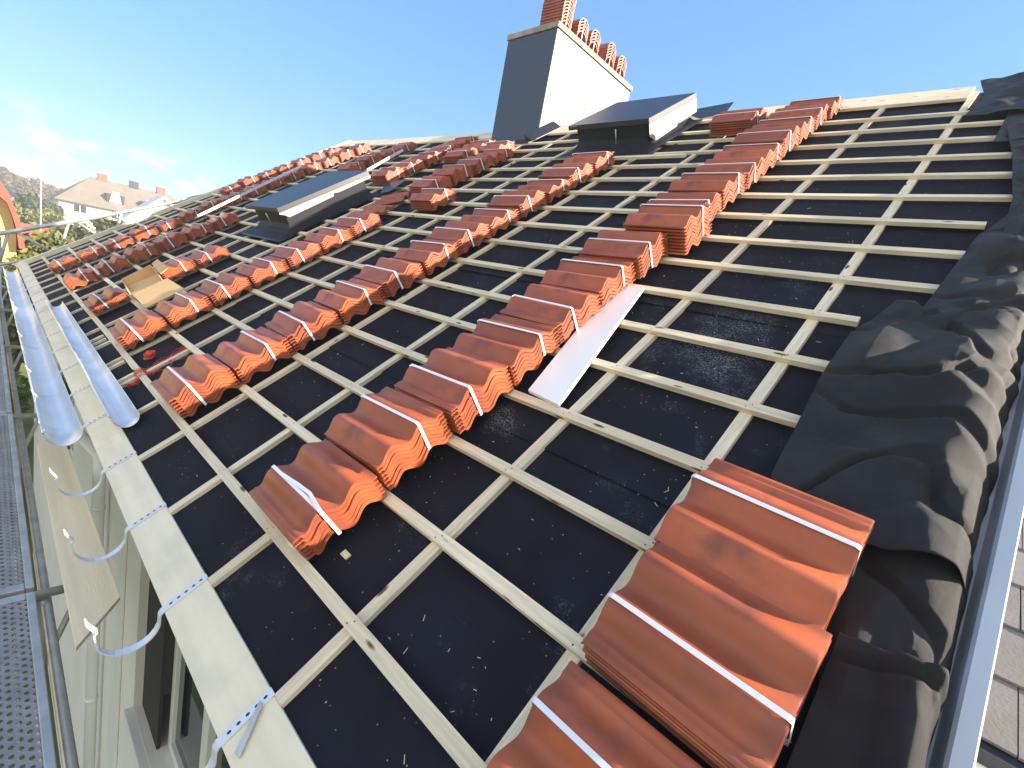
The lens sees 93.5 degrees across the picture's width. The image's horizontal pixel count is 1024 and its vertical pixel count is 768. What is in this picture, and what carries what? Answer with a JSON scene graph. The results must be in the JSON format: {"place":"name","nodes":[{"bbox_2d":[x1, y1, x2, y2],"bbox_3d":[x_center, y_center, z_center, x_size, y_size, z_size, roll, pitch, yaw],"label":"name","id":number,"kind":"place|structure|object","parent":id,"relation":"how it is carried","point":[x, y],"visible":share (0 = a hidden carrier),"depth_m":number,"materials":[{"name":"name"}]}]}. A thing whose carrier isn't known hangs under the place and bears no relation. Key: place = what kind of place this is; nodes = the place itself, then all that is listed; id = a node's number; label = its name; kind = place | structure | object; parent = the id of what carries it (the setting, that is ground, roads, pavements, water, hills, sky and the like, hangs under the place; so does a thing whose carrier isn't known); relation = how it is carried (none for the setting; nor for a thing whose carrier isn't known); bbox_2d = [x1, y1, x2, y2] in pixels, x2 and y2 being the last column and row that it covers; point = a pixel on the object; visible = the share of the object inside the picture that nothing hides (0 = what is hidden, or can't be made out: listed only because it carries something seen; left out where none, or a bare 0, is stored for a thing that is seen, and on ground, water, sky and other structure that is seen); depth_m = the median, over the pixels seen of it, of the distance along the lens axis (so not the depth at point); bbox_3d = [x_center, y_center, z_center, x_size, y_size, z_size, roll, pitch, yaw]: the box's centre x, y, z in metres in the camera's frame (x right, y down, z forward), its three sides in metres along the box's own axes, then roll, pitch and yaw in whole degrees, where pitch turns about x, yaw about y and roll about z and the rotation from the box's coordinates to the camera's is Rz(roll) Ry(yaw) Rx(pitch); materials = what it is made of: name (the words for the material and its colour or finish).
{"place":"outdoors","nodes":[
{"label":"outdoors","id":0,"kind":"place"},
{"bbox_2d":[0,181,24,281],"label":"yellow house","id":1,"kind":"structure","parent":0,"point":[9,219],"depth_m":17.11,"materials":[{"name":"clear paint"}]},
{"bbox_2d":[0,199,60,767],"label":"ground","id":2,"kind":"structure","parent":0,"point":[29,422],"depth_m":10.23,"materials":[{"name":"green plant"}]},
{"bbox_2d":[2,274,34,435],"bbox_3d":[-15.052,-0.671,13.976,4.701,5.822,5.040,13,11,8],"label":"tree","id":3,"kind":"object","parent":2,"relation":"on","point":[13,334],"visible":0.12,"depth_m":13.21,"materials":[{"name":"green plant"}]},
{"bbox_2d":[4,371,33,444],"bbox_3d":[-12.639,1.359,11.009,2.505,3.913,3.617,13,11,10],"label":"bush","id":4,"kind":"object","parent":2,"relation":"on","point":[25,397],"visible":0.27,"depth_m":11.57,"materials":[{"name":"green plant"}]},
{"bbox_2d":[0,172,51,199],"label":"tree","id":5,"kind":"object","parent":2,"relation":"on","point":[14,183],"visible":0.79,"depth_m":124.71,"materials":[{"name":"green plant"}]},
{"bbox_2d":[10,199,65,231],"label":"tree","id":6,"kind":"object","parent":2,"relation":"on","point":[31,217],"visible":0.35,"depth_m":51.86,"materials":[{"name":"green plant"}]},
{"bbox_2d":[2,229,74,285],"bbox_3d":[-17.322,-2.468,18.651,4.793,6.702,4.578,20,14,41],"label":"tree","id":7,"kind":"object","parent":2,"relation":"on","point":[45,239],"visible":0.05,"depth_m":18.14,"materials":[{"name":"green plant"}]},
{"bbox_2d":[0,286,78,767],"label":"scaffold","id":8,"kind":"object","parent":2,"relation":"on","point":[44,633],"visible":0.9,"depth_m":2.45,"materials":[{"name":"metal"}]},
{"bbox_2d":[36,442,119,650],"bbox_3d":[-2.918,0.848,3.184,2.778,0.024,0.202,20,14,41],"label":"spare plank","id":9,"kind":"object","parent":8,"relation":"on","point":[92,595],"visible":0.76,"depth_m":2.85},
{"bbox_2d":[14,192,64,216],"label":"tree","id":10,"kind":"object","parent":2,"relation":"on","point":[30,201],"visible":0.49,"depth_m":62.23,"materials":[{"name":"green plant"}]},
{"bbox_2d":[52,222,113,240],"bbox_3d":[-25.419,-6.140,28.479,4.500,7.078,4.421,13,11,11],"label":"tree","id":11,"kind":"object","parent":2,"relation":"on","point":[79,234],"visible":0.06,"depth_m":26.54,"materials":[{"name":"green plant"}]},
{"bbox_2d":[0,194,201,533],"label":"lattice beam","id":12,"kind":"structure","parent":2,"relation":"on","point":[67,223],"depth_m":10.41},
{"bbox_2d":[90,213,121,230],"bbox_3d":[-32.461,-10.367,40.833,5.023,7.997,5.175,20,14,41],"label":"tree","id":13,"kind":"object","parent":2,"relation":"on","point":[98,224],"visible":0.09,"depth_m":38.96,"materials":[{"name":"green plant"}]},
{"bbox_2d":[48,173,174,231],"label":"long house","id":14,"kind":"structure","parent":2,"relation":"on","point":[93,196],"depth_m":89.29,"materials":[{"name":"beige paint"}]},
{"bbox_2d":[2,20,1023,767],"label":"house","id":15,"kind":"structure","parent":2,"relation":"on","point":[874,370],"depth_m":2.08,"materials":[{"name":"fabric"}]},
{"bbox_2d":[47,256,79,273],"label":"tile bundle","id":16,"kind":"object","parent":15,"relation":"on","point":[64,263],"visible":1,"depth_m":7.63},
{"bbox_2d":[62,267,99,290],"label":"tile bundle","id":17,"kind":"object","parent":15,"relation":"on","point":[80,277],"visible":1,"depth_m":6.39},
{"bbox_2d":[76,245,106,262],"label":"tile bundle","id":18,"kind":"object","parent":15,"relation":"on","point":[91,252],"visible":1,"depth_m":7.82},
{"bbox_2d":[45,300,139,427],"bbox_3d":[-3.978,-0.380,4.407,4.570,0.083,0.155,20,14,41],"label":"loose gutter","id":19,"kind":"object","parent":15,"relation":"on","point":[119,408],"visible":1,"depth_m":3.71,"materials":[{"name":"metal"}]},
{"bbox_2d":[82,287,130,314],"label":"tile bundle","id":20,"kind":"object","parent":15,"relation":"on","point":[95,304],"visible":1,"depth_m":5.15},
{"bbox_2d":[121,259,183,307],"bbox_3d":[-3.701,-1.049,4.905,1.181,0.397,0.366,20,14,41],"label":"cardboard box","id":21,"kind":"object","parent":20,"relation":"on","point":[147,286],"visible":1,"depth_m":4.88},
{"bbox_2d":[94,255,131,276],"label":"tile bundle","id":22,"kind":"object","parent":15,"relation":"on","point":[116,263],"visible":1,"depth_m":6.59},
{"bbox_2d":[103,235,133,251],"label":"tile bundle","id":23,"kind":"object","parent":15,"relation":"on","point":[119,241],"visible":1,"depth_m":8.03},
{"bbox_2d":[107,310,170,350],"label":"tile bundle","id":24,"kind":"object","parent":15,"relation":"on","point":[141,325],"visible":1,"depth_m":4.04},
{"bbox_2d":[123,242,161,263],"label":"tile bundle","id":25,"kind":"object","parent":15,"relation":"on","point":[140,251],"visible":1,"depth_m":6.77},
{"bbox_2d":[128,224,157,241],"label":"tile bundle","id":26,"kind":"object","parent":15,"relation":"on","point":[142,231],"visible":1,"depth_m":8.23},
{"bbox_2d":[124,344,193,387],"bbox_3d":[-2.655,-0.147,3.654,0.255,0.314,0.485,15,11,19],"label":"tangled twine","id":27,"kind":"object","parent":15,"relation":"on","point":[138,381],"visible":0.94,"depth_m":3.60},
{"bbox_2d":[154,218,182,231],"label":"tile bundle","id":28,"kind":"object","parent":15,"relation":"on","point":[162,226],"visible":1,"depth_m":8.46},
{"bbox_2d":[151,231,188,251],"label":"tile bundle","id":29,"kind":"object","parent":15,"relation":"on","point":[169,240],"visible":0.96,"depth_m":6.97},
{"bbox_2d":[123,579,229,767],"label":"window","id":30,"kind":"structure","parent":15,"relation":"in","point":[192,735],"depth_m":2.99,"materials":[{"name":"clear glass"}]},
{"bbox_2d":[155,256,198,280],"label":"tile bundle","id":31,"kind":"object","parent":15,"relation":"on","point":[180,267],"visible":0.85,"depth_m":5.52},
{"bbox_2d":[153,290,213,327],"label":"tile bundle","id":32,"kind":"object","parent":15,"relation":"on","point":[179,308],"visible":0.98,"depth_m":4.22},
{"bbox_2d":[177,208,205,222],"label":"tile bundle","id":33,"kind":"object","parent":15,"relation":"on","point":[188,215],"visible":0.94,"depth_m":8.64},
{"bbox_2d":[150,353,241,418],"bbox_3d":[-1.960,-0.012,2.974,0.436,0.188,0.363,19,48,40],"label":"tile bundle","id":34,"kind":"object","parent":15,"relation":"on","point":[190,385],"visible":1,"depth_m":2.87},
{"bbox_2d":[181,222,215,240],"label":"tile bundle","id":35,"kind":"object","parent":15,"relation":"on","point":[195,230],"visible":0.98,"depth_m":7.18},
{"bbox_2d":[187,245,230,267],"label":"tile bundle","id":36,"kind":"object","parent":15,"relation":"on","point":[208,254],"visible":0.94,"depth_m":5.71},
{"bbox_2d":[198,198,227,213],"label":"tile bundle","id":37,"kind":"object","parent":15,"relation":"on","point":[207,205],"visible":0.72,"depth_m":8.85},
{"bbox_2d":[206,212,240,229],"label":"tile bundle","id":38,"kind":"object","parent":15,"relation":"on","point":[221,220],"visible":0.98,"depth_m":7.37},
{"bbox_2d":[195,272,252,305],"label":"tile bundle","id":39,"kind":"object","parent":15,"relation":"on","point":[221,288],"visible":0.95,"depth_m":4.41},
{"bbox_2d":[218,184,242,194],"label":"tile bundle","id":40,"kind":"object","parent":15,"relation":"on","point":[226,190],"visible":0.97,"depth_m":10.37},
{"bbox_2d":[221,192,247,204],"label":"tile bundle","id":41,"kind":"object","parent":15,"relation":"on","point":[232,195],"visible":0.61,"depth_m":9.07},
{"bbox_2d":[234,700,262,758],"bbox_3d":[-0.735,0.962,1.345,0.022,0.066,0.124,11,11,-2],"label":"metal scrap","id":42,"kind":"object","parent":15,"relation":"on","point":[243,740],"visible":1,"depth_m":1.34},
{"bbox_2d":[196,165,300,217],"bbox_3d":[-4.572,-3.464,8.542,0.089,1.467,2.430,13,11,8],"label":"metal strip","id":43,"kind":"object","parent":15,"relation":"on","point":[242,194],"visible":1,"depth_m":8.33,"materials":[{"name":"metal"}]},
{"bbox_2d":[237,176,259,187],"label":"tile bundle","id":44,"kind":"object","parent":15,"relation":"on","point":[247,181],"visible":0.94,"depth_m":10.54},
{"bbox_2d":[212,326,295,383],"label":"tile bundle","id":45,"kind":"object","parent":15,"relation":"on","point":[246,356],"visible":1,"depth_m":3.06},
{"bbox_2d":[242,184,268,196],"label":"tile bundle","id":46,"kind":"object","parent":15,"relation":"on","point":[260,190],"visible":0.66,"depth_m":9.28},
{"bbox_2d":[235,256,289,287],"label":"tile bundle","id":47,"kind":"object","parent":15,"relation":"on","point":[257,271],"visible":0.94,"depth_m":4.59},
{"bbox_2d":[256,170,278,180],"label":"tile bundle","id":48,"kind":"object","parent":15,"relation":"on","point":[265,175],"visible":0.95,"depth_m":10.76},
{"bbox_2d":[261,177,287,189],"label":"tile bundle","id":49,"kind":"object","parent":15,"relation":"on","point":[278,182],"visible":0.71,"depth_m":9.47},
{"bbox_2d":[282,169,304,181],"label":"tile bundle","id":50,"kind":"object","parent":15,"relation":"on","point":[293,175],"visible":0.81,"depth_m":9.67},
{"bbox_2d":[269,240,323,268],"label":"tile bundle","id":51,"kind":"object","parent":15,"relation":"on","point":[294,254],"visible":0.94,"depth_m":4.78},
{"bbox_2d":[265,301,342,351],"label":"tile bundle","id":52,"kind":"object","parent":15,"relation":"on","point":[300,325],"visible":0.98,"depth_m":3.25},
{"bbox_2d":[299,162,322,174],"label":"tile bundle","id":53,"kind":"object","parent":15,"relation":"on","point":[309,168],"visible":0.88,"depth_m":9.87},
{"bbox_2d":[249,439,387,560],"bbox_3d":[-0.780,0.427,1.914,0.436,0.168,0.364,20,49,41],"label":"tile bundle","id":54,"kind":"object","parent":15,"relation":"on","point":[312,498],"visible":1,"depth_m":1.83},
{"bbox_2d":[303,226,353,252],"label":"tile bundle","id":55,"kind":"object","parent":15,"relation":"on","point":[326,238],"visible":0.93,"depth_m":4.96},
{"bbox_2d":[317,156,339,167],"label":"tile bundle","id":56,"kind":"object","parent":15,"relation":"on","point":[326,162],"visible":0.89,"depth_m":10.09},
{"bbox_2d":[331,149,354,161],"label":"tile bundle","id":57,"kind":"object","parent":15,"relation":"on","point":[343,155],"visible":0.88,"depth_m":10.28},
{"bbox_2d":[313,278,386,323],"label":"tile bundle","id":58,"kind":"object","parent":15,"relation":"on","point":[345,301],"visible":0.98,"depth_m":3.42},
{"bbox_2d":[336,162,365,170],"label":"tile bundle","id":59,"kind":"object","parent":15,"relation":"on","point":[353,166],"visible":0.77,"depth_m":8.58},
{"bbox_2d":[332,212,382,236],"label":"tile bundle","id":60,"kind":"object","parent":15,"relation":"on","point":[357,223],"visible":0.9,"depth_m":5.17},
{"bbox_2d":[349,143,370,155],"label":"tile bundle","id":61,"kind":"object","parent":15,"relation":"on","point":[359,149],"visible":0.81,"depth_m":10.50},
{"bbox_2d":[354,153,383,167],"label":"tile bundle","id":62,"kind":"object","parent":15,"relation":"on","point":[370,160],"visible":0.85,"depth_m":8.75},
{"bbox_2d":[355,205,394,214],"bbox_3d":[-1.663,-2.069,5.768,0.438,0.085,0.368,17,47,38],"label":"loose tile pile","id":63,"kind":"object","parent":15,"relation":"on","point":[378,209],"visible":0.65,"depth_m":5.72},
{"bbox_2d":[370,167,406,184],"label":"tile bundle","id":64,"kind":"object","parent":15,"relation":"on","point":[383,176],"visible":0.98,"depth_m":7.06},
{"bbox_2d":[324,386,453,490],"bbox_3d":[-0.548,0.205,2.107,0.436,0.188,0.364,19,48,40],"label":"tile bundle","id":65,"kind":"object","parent":15,"relation":"on","point":[387,436],"visible":0.98,"depth_m":2.01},
{"bbox_2d":[354,257,425,297],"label":"tile bundle","id":66,"kind":"object","parent":15,"relation":"on","point":[391,276],"visible":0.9,"depth_m":3.62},
{"bbox_2d":[375,191,411,204],"bbox_3d":[-1.513,-2.358,6.121,0.427,0.059,0.363,-2,38,20],"label":"loose tile pile","id":67,"kind":"object","parent":15,"relation":"on","point":[392,198],"visible":0.9,"depth_m":6.06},
{"bbox_2d":[391,142,417,153],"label":"tile bundle","id":68,"kind":"object","parent":15,"relation":"on","point":[407,146],"visible":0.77,"depth_m":9.18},
{"bbox_2d":[392,159,425,175],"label":"tile bundle","id":69,"kind":"object","parent":15,"relation":"on","point":[412,166],"visible":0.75,"depth_m":7.27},
{"bbox_2d":[393,239,460,274],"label":"tile bundle","id":70,"kind":"object","parent":15,"relation":"on","point":[429,255],"visible":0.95,"depth_m":3.80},
{"bbox_2d":[410,151,443,166],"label":"tile bundle","id":71,"kind":"object","parent":15,"relation":"on","point":[430,158],"visible":0.73,"depth_m":7.45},
{"bbox_2d":[408,176,452,194],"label":"tile bundle","id":72,"kind":"object","parent":15,"relation":"on","point":[417,185],"visible":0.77,"depth_m":5.88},
{"bbox_2d":[408,188,456,210],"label":"tile bundle","id":73,"kind":"object","parent":15,"relation":"on","point":[429,199],"visible":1,"depth_m":5.31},
{"bbox_2d":[429,143,460,155],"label":"tile bundle","id":74,"kind":"object","parent":15,"relation":"on","point":[445,148],"visible":0.61,"depth_m":7.66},
{"bbox_2d":[431,164,474,185],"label":"tile bundle","id":75,"kind":"object","parent":15,"relation":"on","point":[456,173],"visible":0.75,"depth_m":6.02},
{"bbox_2d":[394,347,513,433],"bbox_3d":[-0.282,0.002,2.279,0.436,0.188,0.362,19,48,40],"label":"tile bundle","id":76,"kind":"object","parent":15,"relation":"on","point":[461,390],"visible":0.95,"depth_m":2.18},
{"bbox_2d":[426,221,491,253],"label":"tile bundle","id":77,"kind":"object","parent":15,"relation":"on","point":[465,235],"visible":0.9,"depth_m":4.00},
{"bbox_2d":[442,147,477,162],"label":"tile bundle","id":78,"kind":"object","parent":15,"relation":"on","point":[455,155],"visible":0.88,"depth_m":7.12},
{"bbox_2d":[448,136,479,147],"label":"tile bundle","id":79,"kind":"object","parent":15,"relation":"on","point":[462,141],"visible":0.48,"depth_m":7.83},
{"bbox_2d":[457,155,494,173],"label":"tile bundle","id":80,"kind":"object","parent":15,"relation":"on","point":[482,163],"visible":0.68,"depth_m":6.23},
{"bbox_2d":[460,207,519,235],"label":"tile bundle","id":81,"kind":"object","parent":15,"relation":"on","point":[495,219],"visible":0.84,"depth_m":4.20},
{"bbox_2d":[476,148,513,164],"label":"tile bundle","id":82,"kind":"object","parent":15,"relation":"on","point":[501,155],"visible":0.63,"depth_m":6.43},
{"bbox_2d":[477,140,515,152],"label":"tile bundle","id":83,"kind":"object","parent":15,"relation":"on","point":[507,144],"visible":0.54,"depth_m":6.77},
{"bbox_2d":[453,314,559,385],"bbox_3d":[-0.038,-0.201,2.476,0.436,0.167,0.363,19,48,39],"label":"tile bundle","id":84,"kind":"object","parent":15,"relation":"on","point":[519,348],"visible":0.94,"depth_m":2.39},
{"bbox_2d":[486,190,546,217],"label":"tile bundle","id":85,"kind":"object","parent":15,"relation":"on","point":[524,202],"visible":0.87,"depth_m":4.37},
{"bbox_2d":[517,179,571,202],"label":"tile bundle","id":86,"kind":"object","parent":15,"relation":"on","point":[551,188],"visible":0.8,"depth_m":4.56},
{"bbox_2d":[499,283,600,344],"bbox_3d":[0.208,-0.411,2.663,0.436,0.167,0.364,22,50,41],"label":"tile bundle","id":87,"kind":"object","parent":15,"relation":"on","point":[566,312],"visible":0.9,"depth_m":2.57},
{"bbox_2d":[540,0,575,29],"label":"ridge tile bundle","id":88,"kind":"object","parent":15,"relation":"on","point":[562,11],"visible":0.82,"depth_m":7.30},
{"bbox_2d":[538,163,593,187],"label":"tile bundle","id":89,"kind":"object","parent":15,"relation":"on","point":[576,173],"visible":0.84,"depth_m":4.75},
{"bbox_2d":[571,18,588,43],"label":"ridge tile bundle","id":90,"kind":"object","parent":15,"relation":"on","point":[580,29],"visible":0.54,"depth_m":7.47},
{"bbox_2d":[528,285,643,406],"bbox_3d":[0.413,-0.253,2.489,0.194,0.622,0.948,17,12,27],"label":"white board","id":91,"kind":"object","parent":15,"relation":"on","point":[558,378],"visible":0.78,"depth_m":2.39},
{"bbox_2d":[540,256,635,306],"bbox_3d":[0.446,-0.623,2.859,0.436,0.167,0.364,19,48,40],"label":"tile bundle","id":92,"kind":"object","parent":15,"relation":"on","point":[605,279],"visible":0.9,"depth_m":2.77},
{"bbox_2d":[563,151,615,174],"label":"tile bundle","id":93,"kind":"object","parent":15,"relation":"on","point":[601,161],"visible":0.74,"depth_m":4.92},
{"bbox_2d":[586,29,599,54],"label":"ridge tile bundle","id":94,"kind":"object","parent":15,"relation":"on","point":[593,41],"visible":0.42,"depth_m":7.73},
{"bbox_2d":[486,660,702,767],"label":"tile bundle","id":95,"kind":"object","parent":15,"relation":"on","point":[578,717],"visible":1,"depth_m":1.05,"materials":[{"name":"ceramic"}]},
{"bbox_2d":[598,42,615,68],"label":"ridge tile bundle","id":96,"kind":"object","parent":15,"relation":"on","point":[607,53],"visible":0.52,"depth_m":8.06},
{"bbox_2d":[613,56,625,78],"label":"ridge tile bundle","id":97,"kind":"object","parent":15,"relation":"on","point":[619,67],"visible":0.41,"depth_m":8.34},
{"bbox_2d":[578,229,668,278],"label":"tile bundle","id":98,"kind":"object","parent":15,"relation":"on","point":[643,252],"visible":0.86,"depth_m":2.93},
{"bbox_2d":[623,203,711,254],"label":"tile bundle","id":99,"kind":"object","parent":15,"relation":"on","point":[685,227],"visible":0.8,"depth_m":3.01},
{"bbox_2d":[646,192,721,220],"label":"tile bundle","id":100,"kind":"object","parent":15,"relation":"on","point":[713,199],"visible":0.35,"depth_m":3.33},
{"bbox_2d":[667,172,745,209],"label":"tile bundle","id":101,"kind":"object","parent":15,"relation":"on","point":[729,187],"visible":0.79,"depth_m":3.47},
{"bbox_2d":[582,542,832,767],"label":"tile bundle","id":102,"kind":"object","parent":15,"relation":"on","point":[711,667],"visible":1,"depth_m":1.08,"materials":[{"name":"ceramic"}]},
{"bbox_2d":[695,157,766,189],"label":"tile bundle","id":103,"kind":"object","parent":15,"relation":"on","point":[753,168],"visible":0.62,"depth_m":3.67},
{"bbox_2d":[708,107,766,136],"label":"tile bundle","id":104,"kind":"object","parent":15,"relation":"on","point":[729,123],"visible":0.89,"depth_m":4.80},
{"bbox_2d":[713,143,783,172],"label":"tile bundle","id":105,"kind":"object","parent":15,"relation":"on","point":[771,153],"visible":0.59,"depth_m":3.86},
{"bbox_2d":[653,458,874,630],"bbox_3d":[0.677,0.425,1.329,0.436,0.167,0.362,22,50,42],"label":"tile bundle","id":106,"kind":"object","parent":15,"relation":"on","point":[792,551],"visible":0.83,"depth_m":1.26,"materials":[{"name":"ceramic"}]},
{"bbox_2d":[731,125,799,156],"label":"tile bundle","id":107,"kind":"object","parent":15,"relation":"on","point":[788,137],"visible":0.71,"depth_m":4.04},
{"bbox_2d":[752,116,815,143],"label":"tile bundle","id":108,"kind":"object","parent":15,"relation":"on","point":[805,124],"visible":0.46,"depth_m":4.23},
{"bbox_2d":[768,104,828,129],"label":"tile bundle","id":109,"kind":"object","parent":15,"relation":"on","point":[818,112],"visible":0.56,"depth_m":4.43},
{"bbox_2d":[784,96,842,118],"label":"tile bundle","id":110,"kind":"object","parent":15,"relation":"on","point":[834,103],"visible":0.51,"depth_m":4.60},
{"bbox_2d":[975,517,1023,767],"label":"slate roofed annex","id":111,"kind":"object","parent":2,"relation":"on","point":[1001,745],"visible":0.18,"depth_m":2.33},
{"bbox_2d":[116,195,172,223],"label":"white gabled house","id":112,"kind":"structure","parent":0,"point":[127,217],"depth_m":35.55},
{"bbox_2d":[0,0,1023,199],"label":"sky","id":113,"kind":"structure","parent":0,"point":[186,98],"materials":[{"name":"blue"}]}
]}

